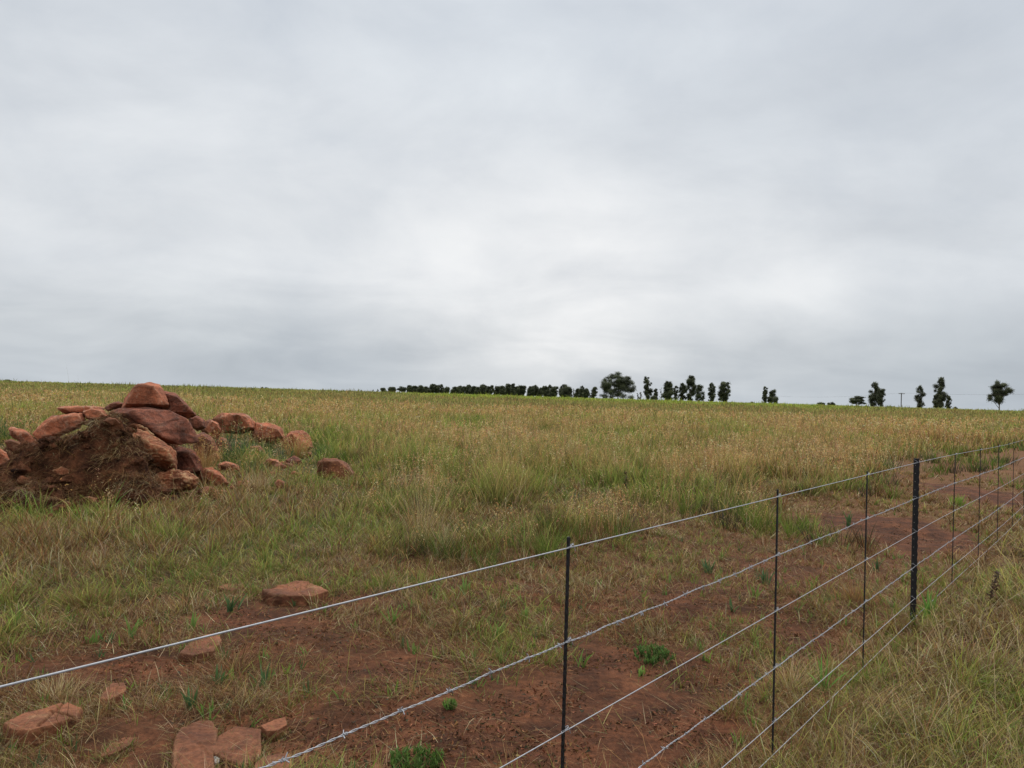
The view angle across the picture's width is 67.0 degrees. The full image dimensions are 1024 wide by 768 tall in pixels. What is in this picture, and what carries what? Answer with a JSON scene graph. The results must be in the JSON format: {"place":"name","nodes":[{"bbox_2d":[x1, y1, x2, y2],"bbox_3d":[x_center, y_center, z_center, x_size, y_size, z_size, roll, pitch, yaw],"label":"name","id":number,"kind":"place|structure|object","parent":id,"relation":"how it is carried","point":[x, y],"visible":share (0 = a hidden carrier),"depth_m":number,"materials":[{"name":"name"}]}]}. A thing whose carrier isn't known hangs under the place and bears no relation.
{"place":"outdoors","nodes":[
{"label":"outdoors","id":0,"kind":"place"},
{"bbox_2d":[0,393,1023,767],"bbox_3d":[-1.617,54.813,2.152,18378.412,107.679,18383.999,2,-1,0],"label":"ground","id":1,"kind":"structure","parent":0,"point":[624,743],"depth_m":4.76,"materials":[{"name":"red soil"}]},
{"bbox_2d":[2,702,82,747],"bbox_3d":[-2.182,1.631,3.608,0.245,0.172,0.328,1,-1,36],"label":"stone slab","id":2,"kind":"object","parent":1,"relation":"on","point":[40,721],"depth_m":3.55,"materials":[{"name":"stone"}]},
{"bbox_2d":[4,668,103,703],"bbox_3d":[-2.389,1.584,4.027,0.571,0.203,0.510,2,-1,0],"label":"straw tussock","id":3,"kind":"object","parent":1,"relation":"on","point":[61,686],"visible":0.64,"depth_m":4.07,"materials":[{"name":"beige plant"}]},
{"bbox_2d":[26,572,145,622],"bbox_3d":[-3.054,1.577,5.654,0.844,0.355,0.891,2,-1,-42],"label":"straw tussock","id":4,"kind":"object","parent":1,"relation":"on","point":[88,594],"visible":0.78,"depth_m":5.66,"materials":[{"name":"beige plant"}]},
{"bbox_2d":[86,628,105,644],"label":"green shoot","id":5,"kind":"object","parent":1,"relation":"on","point":[95,639],"visible":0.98,"depth_m":4.89,"materials":[{"name":"green plant"}]},
{"bbox_2d":[0,412,199,515],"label":"soil heap","id":6,"kind":"object","parent":1,"relation":"on","point":[85,456],"visible":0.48,"depth_m":10.39,"materials":[{"name":"soil"}]},
{"bbox_2d":[4,439,20,453],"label":"boulder","id":7,"kind":"object","parent":6,"relation":"on","point":[8,443],"visible":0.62,"depth_m":11.04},
{"bbox_2d":[0,415,24,439],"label":"weed plant","id":8,"kind":"object","parent":6,"relation":"on","point":[4,434],"visible":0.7,"depth_m":12.19,"materials":[{"name":"green plant"}]},
{"bbox_2d":[8,427,38,443],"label":"boulder","id":9,"kind":"object","parent":6,"relation":"on","point":[18,434],"visible":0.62,"depth_m":11.43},
{"bbox_2d":[32,413,85,440],"bbox_3d":[-6.737,0.646,11.591,0.898,0.449,0.637,2,-1,0],"label":"boulder","id":10,"kind":"object","parent":6,"relation":"on","point":[53,425],"visible":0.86,"depth_m":11.31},
{"bbox_2d":[56,406,104,416],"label":"boulder","id":11,"kind":"object","parent":10,"relation":"on","point":[70,409],"visible":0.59,"depth_m":11.61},
{"bbox_2d":[83,408,106,419],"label":"boulder","id":12,"kind":"object","parent":10,"relation":"on","point":[91,412],"visible":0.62,"depth_m":11.33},
{"bbox_2d":[52,466,69,475],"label":"boulder","id":13,"kind":"object","parent":6,"relation":"on","point":[64,471],"visible":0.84,"depth_m":10.26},
{"bbox_2d":[82,496,96,503],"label":"boulder","id":14,"kind":"object","parent":6,"relation":"on","point":[86,499],"visible":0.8,"depth_m":9.70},
{"bbox_2d":[0,408,189,514],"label":"grass roots","id":15,"kind":"object","parent":6,"relation":"on","point":[124,473],"depth_m":10.26,"materials":[{"name":"plant"}]},
{"bbox_2d":[0,415,208,519],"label":"soil clods","id":16,"kind":"object","parent":6,"relation":"on","point":[19,471],"visible":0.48,"depth_m":10.24,"materials":[{"name":"soil"}]},
{"bbox_2d":[0,449,8,466],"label":"boulder","id":17,"kind":"object","parent":16,"relation":"on","point":[3,457],"visible":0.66,"depth_m":10.72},
{"bbox_2d":[103,417,119,426],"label":"boulder","id":18,"kind":"object","parent":6,"relation":"on","point":[111,422],"visible":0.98,"depth_m":10.67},
{"bbox_2d":[132,429,177,471],"bbox_3d":[-5.318,0.999,11.396,0.923,0.684,0.763,2,-1,0],"label":"boulder","id":19,"kind":"object","parent":6,"relation":"on","point":[161,449],"visible":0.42,"depth_m":11.12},
{"bbox_2d":[134,423,154,435],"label":"boulder","id":20,"kind":"object","parent":19,"relation":"on","point":[141,427],"visible":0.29,"depth_m":11.50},
{"bbox_2d":[109,407,198,444],"bbox_3d":[-5.599,0.642,11.999,1.423,0.565,0.933,2,-1,0],"label":"boulder","id":21,"kind":"object","parent":20,"relation":"on","point":[168,426],"visible":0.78,"depth_m":11.74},
{"bbox_2d":[122,382,168,409],"bbox_3d":[-5.883,0.218,12.405,0.875,0.505,0.716,2,-1,0],"label":"boulder","id":22,"kind":"object","parent":21,"relation":"on","point":[150,394],"visible":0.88,"depth_m":12.06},
{"bbox_2d":[105,401,122,410],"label":"boulder","id":23,"kind":"object","parent":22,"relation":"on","point":[115,405],"visible":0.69,"depth_m":12.74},
{"bbox_2d":[164,391,195,418],"bbox_3d":[-5.489,0.364,12.727,0.565,0.488,0.843,2,-1,-17],"label":"boulder","id":24,"kind":"object","parent":21,"relation":"on","point":[178,405],"visible":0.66,"depth_m":12.42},
{"bbox_2d":[154,469,198,492],"bbox_3d":[-4.872,1.400,11.173,0.706,0.362,0.471,2,-1,0],"label":"boulder","id":25,"kind":"object","parent":6,"relation":"on","point":[182,480],"visible":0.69,"depth_m":11.01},
{"bbox_2d":[174,446,202,475],"bbox_3d":[-5.359,1.301,12.701,0.699,0.557,0.706,2,-1,0],"label":"boulder","id":26,"kind":"object","parent":6,"relation":"on","point":[187,460],"visible":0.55,"depth_m":12.38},
{"bbox_2d":[99,682,126,706],"bbox_3d":[-2.084,1.662,4.048,0.126,0.129,0.261,2,-1,0],"label":"stone slab","id":27,"kind":"object","parent":1,"relation":"on","point":[121,688],"depth_m":4.03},
{"bbox_2d":[98,737,133,758],"bbox_3d":[-1.770,1.677,3.469,0.093,0.107,0.204,2,-1,0],"label":"stone slab","id":28,"kind":"object","parent":1,"relation":"on","point":[108,751],"depth_m":3.47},
{"bbox_2d":[121,615,140,637],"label":"green shoot","id":29,"kind":"object","parent":1,"relation":"on","point":[129,629],"visible":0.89,"depth_m":5.04,"materials":[{"name":"green plant"}]},
{"bbox_2d":[0,574,373,767],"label":"straw scraps","id":30,"kind":"object","parent":1,"relation":"on","point":[136,742],"visible":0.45,"depth_m":3.51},
{"bbox_2d":[180,685,198,710],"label":"green shoot","id":31,"kind":"object","parent":1,"relation":"on","point":[188,695],"visible":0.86,"depth_m":3.93,"materials":[{"name":"green plant"}]},
{"bbox_2d":[185,611,199,630],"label":"green shoot","id":32,"kind":"object","parent":1,"relation":"on","point":[192,624],"visible":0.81,"depth_m":5.16,"materials":[{"name":"green plant"}]},
{"bbox_2d":[170,720,217,767],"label":"stone slab","id":33,"kind":"object","parent":1,"relation":"on","point":[199,731],"depth_m":3.47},
{"bbox_2d":[188,415,205,430],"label":"boulder","id":34,"kind":"object","parent":1,"relation":"on","point":[197,423],"visible":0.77,"depth_m":14.28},
{"bbox_2d":[171,431,227,477],"bbox_3d":[-5.064,1.211,12.774,1.045,0.949,0.942,2,-1,0],"label":"seeding tussock","id":35,"kind":"object","parent":1,"relation":"on","point":[208,462],"visible":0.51,"depth_m":12.70,"materials":[{"name":"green plant"}]},
{"bbox_2d":[178,634,221,662],"bbox_3d":[-1.914,1.700,4.836,0.214,0.172,0.458,2,-1,0],"label":"stone slab","id":36,"kind":"object","parent":1,"relation":"on","point":[191,654],"depth_m":4.70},
{"bbox_2d":[193,432,218,459],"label":"boulder","id":37,"kind":"object","parent":1,"relation":"on","point":[201,442],"visible":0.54,"depth_m":14.92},
{"bbox_2d":[196,486,220,497],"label":"boulder","id":38,"kind":"object","parent":1,"relation":"on","point":[200,491],"visible":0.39,"depth_m":11.14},
{"bbox_2d":[199,467,227,487],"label":"boulder","id":39,"kind":"object","parent":1,"relation":"on","point":[215,474],"visible":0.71,"depth_m":12.20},
{"bbox_2d":[210,663,232,686],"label":"green shoot","id":40,"kind":"object","parent":1,"relation":"on","point":[217,678],"visible":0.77,"depth_m":4.27,"materials":[{"name":"green plant"}]},
{"bbox_2d":[216,437,232,452],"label":"boulder","id":41,"kind":"object","parent":1,"relation":"on","point":[218,443],"visible":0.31,"depth_m":16.88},
{"bbox_2d":[201,419,220,438],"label":"boulder","id":42,"kind":"object","parent":41,"relation":"on","point":[211,426],"visible":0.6,"depth_m":17.22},
{"bbox_2d":[218,461,240,471],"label":"boulder","id":43,"kind":"object","parent":1,"relation":"on","point":[223,466],"visible":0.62,"depth_m":14.40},
{"bbox_2d":[219,583,244,593],"bbox_3d":[-2.274,1.708,6.288,0.235,0.129,0.226,2,-1,0],"label":"stone slab","id":44,"kind":"object","parent":1,"relation":"on","point":[225,585],"depth_m":6.25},
{"bbox_2d":[221,592,247,612],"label":"green shoot","id":45,"kind":"object","parent":1,"relation":"on","point":[230,606],"visible":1,"depth_m":5.61,"materials":[{"name":"green plant"}]},
{"bbox_2d":[215,422,255,462],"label":"weed plant","id":46,"kind":"object","parent":1,"relation":"on","point":[228,453],"visible":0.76,"depth_m":15.59,"materials":[{"name":"green plant"}]},
{"bbox_2d":[210,726,261,767],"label":"stone slab","id":47,"kind":"object","parent":1,"relation":"on","point":[253,733],"depth_m":3.51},
{"bbox_2d":[178,636,300,683],"bbox_3d":[-1.599,1.684,4.504,0.831,0.326,0.663,1,-1,19],"label":"straw tussock","id":48,"kind":"object","parent":1,"relation":"on","point":[235,662],"visible":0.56,"depth_m":4.53,"materials":[{"name":"beige plant"}]},
{"bbox_2d":[236,458,267,471],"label":"weed plant","id":49,"kind":"object","parent":1,"relation":"on","point":[239,462],"visible":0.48,"depth_m":14.58,"materials":[{"name":"green plant"}]},
{"bbox_2d":[240,468,282,491],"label":"straw tussock","id":50,"kind":"object","parent":1,"relation":"on","point":[261,482],"visible":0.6,"depth_m":12.09,"materials":[{"name":"beige plant"}]},
{"bbox_2d":[247,661,276,688],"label":"green shoot","id":51,"kind":"object","parent":1,"relation":"on","point":[263,677],"visible":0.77,"depth_m":4.26,"materials":[{"name":"green plant"}]},
{"bbox_2d":[246,434,283,452],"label":"weed plant","id":52,"kind":"object","parent":1,"relation":"on","point":[270,443],"visible":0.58,"depth_m":19.05,"materials":[{"name":"green plant"}]},
{"bbox_2d":[250,422,284,443],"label":"boulder","id":53,"kind":"object","parent":1,"relation":"on","point":[277,432],"visible":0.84,"depth_m":20.64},
{"bbox_2d":[212,413,255,433],"bbox_3d":[-7.556,1.072,21.008,1.280,0.586,1.067,2,-1,0],"label":"boulder","id":54,"kind":"object","parent":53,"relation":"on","point":[227,420],"visible":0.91,"depth_m":20.71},
{"bbox_2d":[263,458,281,466],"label":"boulder","id":55,"kind":"object","parent":1,"relation":"on","point":[271,462],"visible":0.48,"depth_m":15.49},
{"bbox_2d":[261,717,286,740],"bbox_3d":[-1.135,1.693,3.729,0.140,0.105,0.125,2,-1,-39],"label":"stone slab","id":56,"kind":"object","parent":1,"relation":"on","point":[278,724],"depth_m":3.70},
{"bbox_2d":[254,753,293,767],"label":"stone slab","id":57,"kind":"object","parent":1,"relation":"on","point":[275,758],"depth_m":3.35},
{"bbox_2d":[259,443,294,460],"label":"weed plant","id":58,"kind":"object","parent":1,"relation":"on","point":[292,454],"visible":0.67,"depth_m":16.77,"materials":[{"name":"green plant"}]},
{"bbox_2d":[286,455,301,465],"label":"boulder","id":59,"kind":"object","parent":1,"relation":"on","point":[297,460],"visible":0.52,"depth_m":16.05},
{"bbox_2d":[261,580,327,606],"bbox_3d":[-1.724,1.713,6.073,0.458,0.240,0.529,2,-1,-35],"label":"stone slab","id":60,"kind":"object","parent":1,"relation":"on","point":[282,593],"depth_m":5.94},
{"bbox_2d":[273,431,316,458],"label":"grass tussock","id":61,"kind":"object","parent":1,"relation":"on","point":[300,451],"depth_m":17.71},
{"bbox_2d":[282,430,313,450],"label":"boulder","id":62,"kind":"object","parent":1,"relation":"on","point":[292,433],"visible":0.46,"depth_m":18.95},
{"bbox_2d":[317,458,354,479],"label":"boulder","id":63,"kind":"object","parent":1,"relation":"on","point":[327,463],"visible":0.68,"depth_m":13.89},
{"bbox_2d":[334,486,384,508],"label":"grass tussock","id":64,"kind":"object","parent":1,"relation":"on","point":[369,501],"depth_m":10.75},
{"bbox_2d":[379,604,402,623],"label":"green shoot","id":65,"kind":"object","parent":1,"relation":"on","point":[394,619],"visible":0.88,"depth_m":5.38,"materials":[{"name":"green plant"}]},
{"bbox_2d":[389,741,444,767],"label":"leafy bush","id":66,"kind":"object","parent":1,"relation":"on","point":[434,760],"visible":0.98,"depth_m":3.35,"materials":[{"name":"green plant"}]},
{"bbox_2d":[378,476,466,537],"bbox_3d":[-0.931,1.332,8.503,0.988,0.788,0.965,1,-1,41],"label":"straw tussock","id":67,"kind":"object","parent":1,"relation":"on","point":[421,523],"visible":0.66,"depth_m":8.41,"materials":[{"name":"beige plant"}]},
{"bbox_2d":[414,522,463,552],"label":"straw tussock","id":68,"kind":"object","parent":1,"relation":"on","point":[444,538],"visible":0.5,"depth_m":7.88,"materials":[{"name":"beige plant"}]},
{"bbox_2d":[442,697,457,709],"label":"leafy bush","id":69,"kind":"object","parent":1,"relation":"on","point":[451,704],"visible":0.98,"depth_m":4.01,"materials":[{"name":"green plant"}]},
{"bbox_2d":[459,577,471,595],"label":"green shoot","id":70,"kind":"object","parent":1,"relation":"on","point":[463,584],"visible":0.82,"depth_m":6.25,"materials":[{"name":"green plant"}]},
{"bbox_2d":[0,502,994,767],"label":"leafy regrowth","id":71,"kind":"object","parent":1,"relation":"on","point":[352,764],"visible":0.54,"depth_m":5.24,"materials":[{"name":"green plant"}]},
{"bbox_2d":[488,618,511,638],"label":"green shoot","id":72,"kind":"object","parent":1,"relation":"on","point":[498,629],"visible":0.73,"depth_m":5.21,"materials":[{"name":"green plant"}]},
{"bbox_2d":[0,451,1023,767],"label":"turf grass","id":73,"kind":"structure","parent":1,"relation":"on","point":[26,533],"depth_m":6.73,"materials":[{"name":"plant"}]},
{"bbox_2d":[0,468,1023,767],"bbox_3d":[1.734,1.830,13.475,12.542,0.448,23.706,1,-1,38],"label":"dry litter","id":74,"kind":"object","parent":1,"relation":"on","point":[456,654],"visible":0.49,"depth_m":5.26,"materials":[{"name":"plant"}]},
{"bbox_2d":[0,440,1023,767],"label":"wire fence","id":75,"kind":"object","parent":1,"relation":"on","point":[914,554],"visible":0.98,"depth_m":3.06,"materials":[{"name":"metal"}]},
{"bbox_2d":[518,385,526,395],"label":"eucalyptus tree","id":76,"kind":"object","parent":1,"relation":"on","point":[523,389],"visible":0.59,"depth_m":344.06,"materials":[{"name":"green plant"}]},
{"bbox_2d":[526,386,535,396],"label":"eucalyptus tree","id":77,"kind":"object","parent":1,"relation":"on","point":[531,390],"visible":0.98,"depth_m":334.98,"materials":[{"name":"green plant"}]},
{"bbox_2d":[540,386,549,396],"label":"eucalyptus tree","id":78,"kind":"object","parent":1,"relation":"on","point":[545,391],"visible":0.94,"depth_m":331.34,"materials":[{"name":"green plant"}]},
{"bbox_2d":[549,386,558,396],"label":"eucalyptus tree","id":79,"kind":"object","parent":1,"relation":"on","point":[553,391],"visible":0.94,"depth_m":336.28,"materials":[{"name":"green plant"}]},
{"bbox_2d":[559,386,572,396],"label":"eucalyptus tree","id":80,"kind":"object","parent":1,"relation":"on","point":[565,391],"visible":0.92,"depth_m":340.84,"materials":[{"name":"green plant"}]},
{"bbox_2d":[572,649,595,667],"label":"green shoot","id":81,"kind":"object","parent":1,"relation":"on","point":[585,662],"visible":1,"depth_m":4.70,"materials":[{"name":"green plant"}]},
{"bbox_2d":[599,371,636,399],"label":"eucalyptus tree","id":82,"kind":"object","parent":1,"relation":"on","point":[621,384],"visible":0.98,"depth_m":298.16,"materials":[{"name":"green plant"}]},
{"bbox_2d":[643,376,652,398],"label":"eucalyptus tree","id":83,"kind":"object","parent":1,"relation":"on","point":[648,383],"visible":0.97,"depth_m":301.64,"materials":[{"name":"green plant"}]},
{"bbox_2d":[633,642,675,666],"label":"leafy bush","id":84,"kind":"object","parent":1,"relation":"on","point":[652,659],"visible":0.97,"depth_m":4.86,"materials":[{"name":"green plant"}]},
{"bbox_2d":[660,380,673,399],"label":"eucalyptus tree","id":85,"kind":"object","parent":1,"relation":"on","point":[668,393],"visible":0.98,"depth_m":296.60,"materials":[{"name":"green plant"}]},
{"bbox_2d":[677,382,687,400],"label":"eucalyptus tree","id":86,"kind":"object","parent":1,"relation":"on","point":[683,389],"visible":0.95,"depth_m":302.72,"materials":[{"name":"green plant"}]},
{"bbox_2d":[686,375,696,400],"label":"eucalyptus tree","id":87,"kind":"object","parent":1,"relation":"on","point":[690,382],"visible":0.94,"depth_m":305.70,"materials":[{"name":"green plant"}]},
{"bbox_2d":[695,384,704,400],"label":"eucalyptus tree","id":88,"kind":"object","parent":1,"relation":"on","point":[699,394],"visible":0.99,"depth_m":291.28,"materials":[{"name":"green plant"}]},
{"bbox_2d":[701,558,714,573],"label":"green shoot","id":89,"kind":"object","parent":1,"relation":"on","point":[708,567],"visible":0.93,"depth_m":7.36,"materials":[{"name":"green plant"}]},
{"bbox_2d":[707,382,715,401],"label":"eucalyptus tree","id":90,"kind":"object","parent":1,"relation":"on","point":[711,392],"visible":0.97,"depth_m":294.73,"materials":[{"name":"green plant"}]},
{"bbox_2d":[717,381,730,401],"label":"eucalyptus tree","id":91,"kind":"object","parent":1,"relation":"on","point":[723,393],"visible":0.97,"depth_m":297.27,"materials":[{"name":"green plant"}]},
{"bbox_2d":[690,682,765,722],"bbox_3d":[1.143,1.702,4.050,0.541,0.254,0.473,2,-1,0],"label":"straw tussock","id":92,"kind":"object","parent":1,"relation":"on","point":[725,706],"visible":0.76,"depth_m":4.08,"materials":[{"name":"beige plant"}]},
{"bbox_2d":[761,386,768,402],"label":"eucalyptus tree","id":93,"kind":"object","parent":1,"relation":"on","point":[764,395],"visible":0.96,"depth_m":300.69,"materials":[{"name":"green plant"}]},
{"bbox_2d":[759,565,774,584],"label":"green shoot","id":94,"kind":"object","parent":1,"relation":"on","point":[765,574],"visible":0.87,"depth_m":6.95,"materials":[{"name":"green plant"}]},
{"bbox_2d":[767,389,776,402],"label":"eucalyptus tree","id":95,"kind":"object","parent":1,"relation":"on","point":[771,394],"visible":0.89,"depth_m":303.60,"materials":[{"name":"green plant"}]},
{"bbox_2d":[752,651,832,699],"bbox_3d":[1.594,1.753,4.410,0.581,0.524,0.608,1,-1,36],"label":"straw tussock","id":96,"kind":"object","parent":1,"relation":"on","point":[791,680],"visible":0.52,"depth_m":4.45,"materials":[{"name":"beige plant"}]},
{"bbox_2d":[807,654,846,692],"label":"green shoot","id":97,"kind":"object","parent":1,"relation":"on","point":[822,683],"visible":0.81,"depth_m":4.42,"materials":[{"name":"green plant"}]},
{"bbox_2d":[646,493,1023,767],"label":"verge grass","id":98,"kind":"structure","parent":1,"relation":"on","point":[999,633],"depth_m":4.23,"materials":[{"name":"plant"}]},
{"bbox_2d":[827,576,886,606],"bbox_3d":[2.813,1.687,6.353,0.578,0.230,0.574,1,-1,26],"label":"straw tussock","id":99,"kind":"object","parent":1,"relation":"on","point":[851,591],"visible":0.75,"depth_m":6.36,"materials":[{"name":"beige plant"}]},
{"bbox_2d":[849,396,865,405],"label":"tree","id":100,"kind":"object","parent":1,"relation":"on","point":[856,400],"visible":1,"depth_m":299.08,"materials":[{"name":"green plant"}]},
{"bbox_2d":[868,381,880,406],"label":"eucalyptus tree","id":101,"kind":"object","parent":1,"relation":"on","point":[872,396],"visible":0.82,"depth_m":304.71,"materials":[{"name":"green plant"}]},
{"bbox_2d":[876,388,885,406],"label":"eucalyptus tree","id":102,"kind":"object","parent":1,"relation":"on","point":[880,396],"visible":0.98,"depth_m":290.63,"materials":[{"name":"green plant"}]},
{"bbox_2d":[914,385,925,407],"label":"eucalyptus tree","id":103,"kind":"object","parent":1,"relation":"on","point":[919,400],"visible":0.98,"depth_m":300.53,"materials":[{"name":"green plant"}]},
{"bbox_2d":[918,587,939,617],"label":"green shoot","id":104,"kind":"object","parent":1,"relation":"on","point":[927,605],"visible":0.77,"depth_m":5.99,"materials":[{"name":"green plant"}]},
{"bbox_2d":[932,377,946,407],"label":"eucalyptus tree","id":105,"kind":"object","parent":1,"relation":"on","point":[941,395],"visible":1,"depth_m":291.56,"materials":[{"name":"green plant"}]},
{"bbox_2d":[948,493,975,506],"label":"green shoot","id":106,"kind":"object","parent":1,"relation":"on","point":[959,500],"visible":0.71,"depth_m":12.95,"materials":[{"name":"green plant"}]},
{"bbox_2d":[987,571,1000,609],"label":"dead stalk","id":107,"kind":"object","parent":1,"relation":"on","point":[994,586],"visible":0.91,"depth_m":6.24,"materials":[{"name":"brown plant"}]},
{"bbox_2d":[986,379,1013,409],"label":"eucalyptus tree","id":108,"kind":"object","parent":1,"relation":"on","point":[997,389],"visible":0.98,"depth_m":292.23,"materials":[{"name":"green plant"}]},
{"bbox_2d":[0,378,1023,624],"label":"veld grass","id":109,"kind":"structure","parent":0,"point":[502,484],"depth_m":21.26,"materials":[{"name":"plant"}]},
{"bbox_2d":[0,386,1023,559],"bbox_3d":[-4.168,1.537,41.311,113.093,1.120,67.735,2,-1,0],"label":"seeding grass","id":110,"kind":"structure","parent":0,"point":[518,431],"depth_m":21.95,"materials":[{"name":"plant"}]},
{"bbox_2d":[0,0,1023,410],"label":"sky","id":111,"kind":"structure","parent":0,"point":[807,201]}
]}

